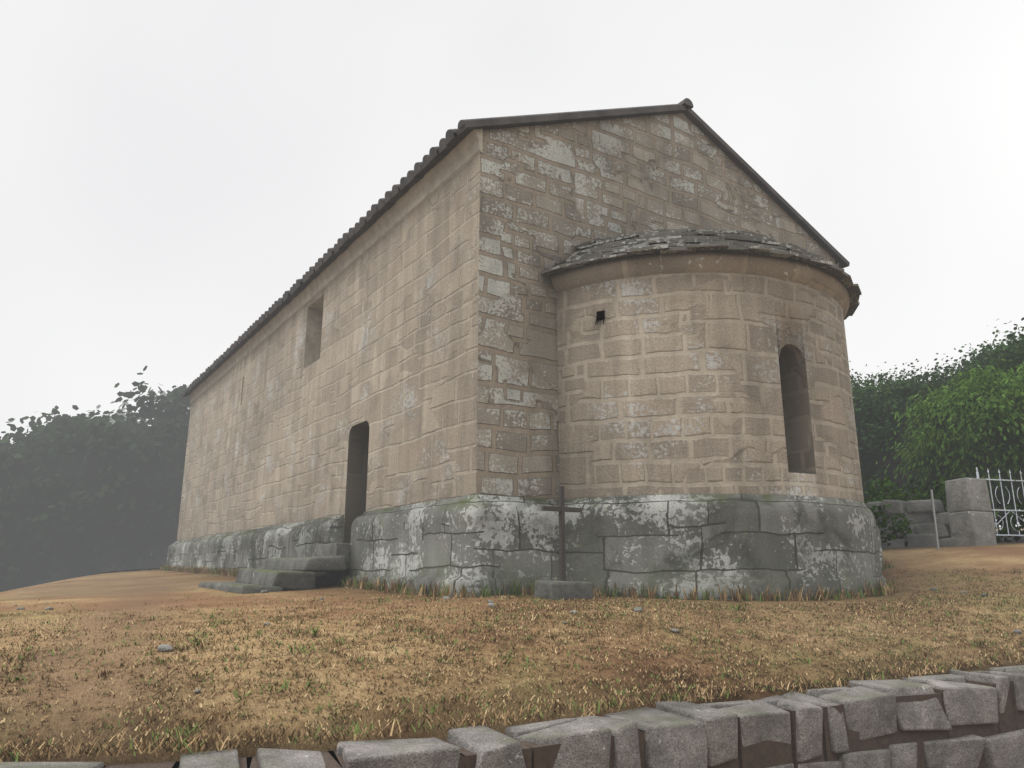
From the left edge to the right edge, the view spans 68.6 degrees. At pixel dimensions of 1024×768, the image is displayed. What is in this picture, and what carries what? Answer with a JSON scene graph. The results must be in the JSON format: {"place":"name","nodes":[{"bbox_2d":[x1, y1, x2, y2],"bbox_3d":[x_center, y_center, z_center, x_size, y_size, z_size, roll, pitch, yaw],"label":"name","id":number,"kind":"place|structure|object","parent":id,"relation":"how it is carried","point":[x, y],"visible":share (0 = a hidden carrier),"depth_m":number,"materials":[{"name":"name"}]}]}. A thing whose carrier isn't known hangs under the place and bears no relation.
{"place":"outdoors","nodes":[
{"label":"outdoors","id":0,"kind":"place"},
{"bbox_2d":[0,529,1023,765],"bbox_3d":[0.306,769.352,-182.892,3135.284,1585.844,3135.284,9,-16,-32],"label":"ground","id":1,"kind":"structure","parent":0,"point":[115,592],"depth_m":5.29,"materials":[{"name":"brown soil"}]},
{"bbox_2d":[0,366,190,588],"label":"trees","id":2,"kind":"object","parent":1,"relation":"on","point":[44,458],"depth_m":22.71,"materials":[{"name":"green plant"}]},
{"bbox_2d":[198,543,349,593],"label":"door steps","id":3,"kind":"structure","parent":1,"relation":"on","point":[282,574],"depth_m":9.72,"materials":[{"name":"grey stone"}]},
{"bbox_2d":[177,113,835,581],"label":"church walls","id":4,"kind":"structure","parent":1,"relation":"on","point":[411,357],"depth_m":10.09,"materials":[{"name":"stone"}]},
{"bbox_2d":[189,129,838,402],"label":"cornice bands","id":5,"kind":"object","parent":4,"relation":"attached to","point":[464,151],"visible":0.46,"depth_m":11.51,"materials":[{"name":"beige stone"}]},
{"bbox_2d":[181,98,849,396],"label":"roof tiles","id":6,"kind":"object","parent":4,"relation":"on","point":[433,158],"visible":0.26,"depth_m":11.18,"materials":[{"name":"grey tile"}]},
{"bbox_2d":[0,568,1023,761],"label":"grass tufts","id":7,"kind":"object","parent":1,"relation":"on","point":[503,718],"visible":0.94,"depth_m":5.19,"materials":[{"name":"brown plant"}]},
{"bbox_2d":[0,665,1023,767],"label":"retaining wall stones","id":8,"kind":"object","parent":1,"relation":"on","point":[682,734],"visible":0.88,"depth_m":4.57,"materials":[{"name":"grey stone"}]},
{"bbox_2d":[103,680,1023,767],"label":"wall joints","id":9,"kind":"object","parent":8,"relation":"attached to","point":[766,754],"visible":0.33,"depth_m":4.70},
{"bbox_2d":[14,588,1020,692],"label":"scattered stones","id":10,"kind":"object","parent":1,"relation":"on","point":[164,647],"visible":0.91,"depth_m":6.55,"materials":[{"name":"grey stone"}]},
{"bbox_2d":[166,494,885,599],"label":"plinth","id":11,"kind":"structure","parent":1,"relation":"on","point":[782,544],"depth_m":7.88,"materials":[{"name":"stone"}]},
{"bbox_2d":[159,558,901,602],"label":"weeds","id":12,"kind":"object","parent":1,"relation":"on","point":[889,588],"depth_m":7.70,"materials":[{"name":"green plant"}]},
{"bbox_2d":[534,580,592,599],"bbox_3d":[0.492,2.021,7.338,0.534,0.206,0.344,10,-17,-36],"label":"cross base","id":13,"kind":"object","parent":1,"relation":"on","point":[554,590],"visible":0.74,"depth_m":7.20,"materials":[{"name":"stone"}]},
{"bbox_2d":[541,486,580,580],"bbox_3d":[0.497,1.524,7.456,0.470,1.010,0.044,9,-16,-32],"label":"iron cross","id":14,"kind":"object","parent":13,"relation":"on","point":[561,509],"visible":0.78,"depth_m":7.45,"materials":[{"name":"black metal"}]},
{"bbox_2d":[557,273,863,502],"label":"apse wall","id":15,"kind":"structure","parent":1,"relation":"on","point":[702,383],"depth_m":8.38,"materials":[{"name":"beige stone"}]},
{"bbox_2d":[594,310,608,326],"bbox_3d":[1.036,-0.745,8.603,0.103,0.231,0.256,26,-29,-61],"label":"wall hole","id":16,"kind":"object","parent":15,"relation":"in","point":[600,315],"visible":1,"depth_m":8.66,"materials":[{"name":"black"}]},
{"bbox_2d":[551,243,849,317],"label":"apse cornice","id":17,"kind":"structure","parent":15,"relation":"on","point":[834,287],"depth_m":8.59,"materials":[{"name":"beige stone"}]},
{"bbox_2d":[541,228,861,319],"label":"apse roof slabs","id":18,"kind":"structure","parent":17,"relation":"on","point":[598,249],"depth_m":8.72,"materials":[{"name":"grey stone"}]},
{"bbox_2d":[866,499,954,547],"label":"dry stone wall","id":19,"kind":"structure","parent":1,"relation":"on","point":[923,526],"depth_m":13.09,"materials":[{"name":"grey stone"}]},
{"bbox_2d":[930,490,939,549],"bbox_3d":[6.947,2.271,12.324,0.050,1.070,0.031,-3,-14,11],"label":"fence post","id":20,"kind":"object","parent":1,"relation":"on","point":[934,517],"visible":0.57,"depth_m":12.32,"materials":[{"name":"silver metal"}]},
{"bbox_2d":[849,317,1023,538],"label":"trees","id":21,"kind":"object","parent":1,"relation":"on","point":[877,408],"depth_m":18.33,"materials":[{"name":"green plant"}]},
{"bbox_2d":[861,464,1023,547],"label":"bramble shrubs","id":22,"kind":"object","parent":1,"relation":"on","point":[876,494],"visible":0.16,"depth_m":13.94,"materials":[{"name":"green plant"}]},
{"bbox_2d":[872,359,1023,540],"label":"bush","id":23,"kind":"object","parent":1,"relation":"on","point":[964,420],"depth_m":14.14,"materials":[{"name":"green plant"}]},
{"bbox_2d":[945,477,996,545],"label":"gate pillar","id":24,"kind":"structure","parent":1,"relation":"on","point":[971,516],"depth_m":12.53,"materials":[{"name":"stone"}]},
{"bbox_2d":[976,467,1023,535],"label":"iron gate","id":25,"kind":"structure","parent":1,"relation":"on","point":[989,479],"depth_m":12.94,"materials":[{"name":"metal"}]},
{"bbox_2d":[0,0,1023,526],"label":"sky","id":26,"kind":"structure","parent":0,"point":[170,170],"materials":[{"name":"white"}]},
{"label":"tree trunks","id":27,"kind":"object","parent":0,"visible":0},
{"bbox_2d":[0,443,184,591],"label":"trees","id":28,"kind":"object","parent":27,"relation":"attached to","point":[143,529],"depth_m":21.76,"materials":[{"name":"plant"}]},
{"bbox_2d":[91,387,190,566],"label":"trees","id":29,"kind":"object","parent":27,"relation":"attached to","point":[126,403],"depth_m":28.50,"materials":[{"name":"green plant"}]}
]}

